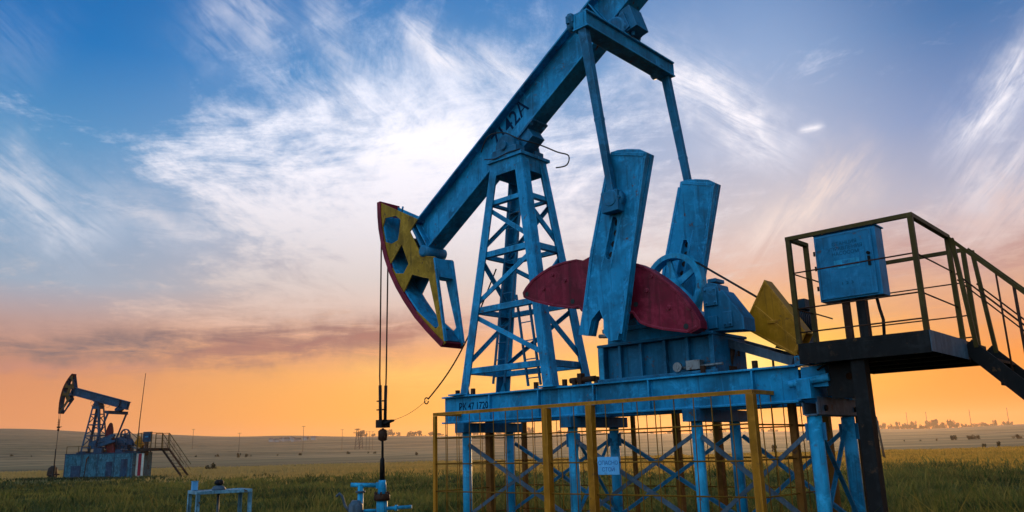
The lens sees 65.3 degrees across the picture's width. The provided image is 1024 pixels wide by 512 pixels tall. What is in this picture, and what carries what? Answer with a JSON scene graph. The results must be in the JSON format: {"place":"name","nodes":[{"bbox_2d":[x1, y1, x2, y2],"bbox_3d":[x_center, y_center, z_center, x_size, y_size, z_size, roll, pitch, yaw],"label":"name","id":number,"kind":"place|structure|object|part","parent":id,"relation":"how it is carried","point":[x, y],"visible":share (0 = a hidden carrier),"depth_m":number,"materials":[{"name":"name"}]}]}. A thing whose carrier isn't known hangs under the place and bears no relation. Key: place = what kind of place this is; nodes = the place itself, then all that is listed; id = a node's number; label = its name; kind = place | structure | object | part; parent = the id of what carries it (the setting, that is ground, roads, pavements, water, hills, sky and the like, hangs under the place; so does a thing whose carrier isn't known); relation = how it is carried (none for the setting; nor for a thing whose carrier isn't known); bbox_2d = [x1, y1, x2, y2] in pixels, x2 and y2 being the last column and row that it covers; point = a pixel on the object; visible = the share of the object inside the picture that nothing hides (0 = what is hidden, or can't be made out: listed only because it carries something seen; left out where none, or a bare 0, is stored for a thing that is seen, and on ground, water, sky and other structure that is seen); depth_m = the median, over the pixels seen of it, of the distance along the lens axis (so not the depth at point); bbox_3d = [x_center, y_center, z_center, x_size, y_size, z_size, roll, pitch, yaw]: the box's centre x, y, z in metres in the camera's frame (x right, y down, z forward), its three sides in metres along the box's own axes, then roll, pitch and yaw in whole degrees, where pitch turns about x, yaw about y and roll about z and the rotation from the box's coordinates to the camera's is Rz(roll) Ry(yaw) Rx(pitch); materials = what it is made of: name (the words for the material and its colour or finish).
{"place":"outdoors","nodes":[
{"label":"outdoors","id":0,"kind":"place"},
{"bbox_2d":[191,481,198,489],"bbox_3d":[-7.646,5.534,19.246,0.150,0.212,0.150,7,-16,-33],"label":"junction box","id":1,"kind":"object","parent":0,"point":[194,485],"visible":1,"depth_m":19.20,"materials":[{"name":"paint"}]},
{"bbox_2d":[0,424,1023,499],"bbox_3d":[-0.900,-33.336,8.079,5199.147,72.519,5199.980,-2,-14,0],"label":"ground","id":2,"kind":"structure","parent":0,"point":[21,446],"depth_m":447.18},
{"bbox_2d":[47,449,57,476],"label":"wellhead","id":3,"kind":"object","parent":2,"relation":"on","point":[50,468],"visible":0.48,"depth_m":88.91,"materials":[{"name":"metal"}]},
{"bbox_2d":[47,465,59,477],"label":"wellhead","id":4,"kind":"object","parent":2,"relation":"on","point":[53,474],"visible":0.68,"depth_m":75.97,"materials":[{"name":"metal"}]},
{"bbox_2d":[63,446,151,477],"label":"plinth enclosure","id":5,"kind":"object","parent":2,"relation":"on","point":[99,462],"visible":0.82,"depth_m":73.60,"materials":[{"name":"paint"}]},
{"bbox_2d":[54,374,148,464],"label":"pumpjack","id":6,"kind":"object","parent":5,"relation":"on","point":[110,442],"visible":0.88,"depth_m":75.91,"materials":[{"name":"blue paint"}]},
{"bbox_2d":[135,453,144,476],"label":"marker post","id":7,"kind":"object","parent":2,"relation":"on","point":[139,464],"visible":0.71,"depth_m":72.81,"materials":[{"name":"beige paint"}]},
{"bbox_2d":[136,373,145,451],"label":"radio mast","id":8,"kind":"object","parent":2,"relation":"on","point":[140,411],"visible":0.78,"depth_m":74.44,"materials":[{"name":"brown metal"}]},
{"bbox_2d":[136,432,190,477],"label":"service platform","id":9,"kind":"structure","parent":2,"relation":"on","point":[147,450],"depth_m":74.21,"materials":[{"name":"metal"}]},
{"bbox_2d":[143,432,150,447],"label":"control cabinet","id":10,"kind":"object","parent":9,"relation":"on","point":[146,437],"visible":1,"depth_m":74.06,"materials":[{"name":"blue metal"}]},
{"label":"door","id":11,"kind":"part","parent":10,"relation":"part of","materials":[{"name":"blue paint"}]},
{"bbox_2d":[205,463,216,468],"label":"thorn bush","id":12,"kind":"object","parent":2,"relation":"on","point":[213,466],"visible":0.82,"depth_m":114.37,"materials":[{"name":"green plant"}]},
{"bbox_2d":[186,488,251,511],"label":"frame","id":13,"kind":"object","parent":2,"relation":"on","point":[239,491],"visible":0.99,"depth_m":19.14,"materials":[{"name":"blue paint"}]},
{"bbox_2d":[212,480,225,511],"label":"pipe valve","id":14,"kind":"object","parent":2,"relation":"on","point":[219,484],"visible":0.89,"depth_m":19.22,"materials":[{"name":"grey paint"}]},
{"bbox_2d":[282,437,289,441],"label":"village house","id":15,"kind":"structure","parent":2,"relation":"on","point":[284,439],"depth_m":808.41,"materials":[{"name":"paint"}]},
{"bbox_2d":[291,438,300,441],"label":"village house","id":16,"kind":"structure","parent":2,"relation":"on","point":[295,439],"depth_m":778.63,"materials":[{"name":"paint"}]},
{"bbox_2d":[355,429,361,448],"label":"lattice pylon","id":17,"kind":"object","parent":2,"relation":"on","point":[356,432],"visible":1,"depth_m":507.71,"materials":[{"name":"metal"}]},
{"bbox_2d":[336,458,411,511],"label":"wellhead","id":18,"kind":"object","parent":2,"relation":"on","point":[381,497],"visible":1,"depth_m":16.20,"materials":[{"name":"blue paint"}]},
{"bbox_2d":[386,429,392,435],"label":"tree","id":19,"kind":"object","parent":2,"relation":"on","point":[389,432],"visible":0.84,"depth_m":1530.56,"materials":[{"name":"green plant"}]},
{"bbox_2d":[0,453,1023,511],"bbox_3d":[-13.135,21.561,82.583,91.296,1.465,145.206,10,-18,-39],"label":"meadow grass","id":20,"kind":"structure","parent":2,"relation":"on","point":[915,487],"depth_m":29.13,"materials":[{"name":"green plant"}]},
{"bbox_2d":[0,446,1023,488],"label":"ripe field","id":21,"kind":"structure","parent":2,"relation":"on","point":[1009,453],"depth_m":80.08,"materials":[{"name":"plant"}]},
{"bbox_2d":[433,389,841,511],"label":"safety fence","id":22,"kind":"object","parent":2,"relation":"on","point":[756,457],"visible":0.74,"depth_m":11.80,"materials":[{"name":"yellow metal"}]},
{"bbox_2d":[597,457,619,474],"bbox_3d":[1.359,2.959,11.263,0.370,0.245,0.015,-14,-18,41],"label":"notice sign","id":23,"kind":"object","parent":22,"relation":"attached to","point":[608,465],"visible":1,"depth_m":11.26,"materials":[{"name":"metal"}]},
{"bbox_2d":[455,396,865,511],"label":"support trestle","id":24,"kind":"object","parent":2,"relation":"on","point":[815,433],"visible":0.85,"depth_m":11.40,"materials":[{"name":"blue paint"}]},
{"bbox_2d":[376,0,854,457],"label":"pumpjack","id":25,"kind":"object","parent":24,"relation":"on","point":[664,334],"visible":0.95,"depth_m":13.22,"materials":[{"name":"blue paint"}]},
{"bbox_2d":[395,269,496,419],"bbox_3d":[-1.337,1.800,15.685,2.952,2.680,0.095,-13,-18,40],"label":"slack cable","id":26,"kind":"object","parent":25,"relation":"hanging from","point":[455,359],"visible":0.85,"depth_m":15.46,"materials":[{"name":"brown metal"}]},
{"bbox_2d":[876,417,885,457],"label":"utility pole","id":27,"kind":"object","parent":2,"relation":"on","point":[881,444],"visible":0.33,"depth_m":73.78,"materials":[{"name":"wood"}]},
{"bbox_2d":[785,212,1023,511],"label":"service platform","id":28,"kind":"structure","parent":2,"relation":"on","point":[853,364],"depth_m":9.77,"materials":[{"name":"metal"}]},
{"bbox_2d":[813,224,889,338],"bbox_3d":[4.411,0.399,10.326,0.829,1.483,0.340,-14,-18,41],"label":"control cabinet","id":29,"kind":"object","parent":28,"relation":"on","point":[857,281],"visible":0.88,"depth_m":10.24,"materials":[{"name":"blue metal"}]},
{"bbox_3d":[4.282,0.111,10.310,0.759,0.845,0.053,-14,-18,41],"label":"door","id":30,"kind":"part","parent":29,"relation":"part of","materials":[{"name":"blue paint"}]},
{"bbox_2d":[910,421,916,428],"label":"tree","id":31,"kind":"object","parent":2,"relation":"on","point":[912,425],"visible":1,"depth_m":1362.56,"materials":[{"name":"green plant"}]},
{"bbox_2d":[928,419,937,427],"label":"tree","id":32,"kind":"object","parent":2,"relation":"on","point":[933,422],"visible":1,"depth_m":1362.86,"materials":[{"name":"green plant"}]},
{"bbox_2d":[946,419,951,427],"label":"tree","id":33,"kind":"object","parent":2,"relation":"on","point":[949,424],"visible":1,"depth_m":1360.44,"materials":[{"name":"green plant"}]},
{"bbox_2d":[951,421,959,427],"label":"tree","id":34,"kind":"object","parent":2,"relation":"on","point":[954,424],"visible":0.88,"depth_m":1416.69,"materials":[{"name":"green plant"}]},
{"bbox_2d":[0,0,1023,436],"label":"sky","id":35,"kind":"structure","parent":0,"point":[191,190],"materials":[{"name":"blue"}]}
]}

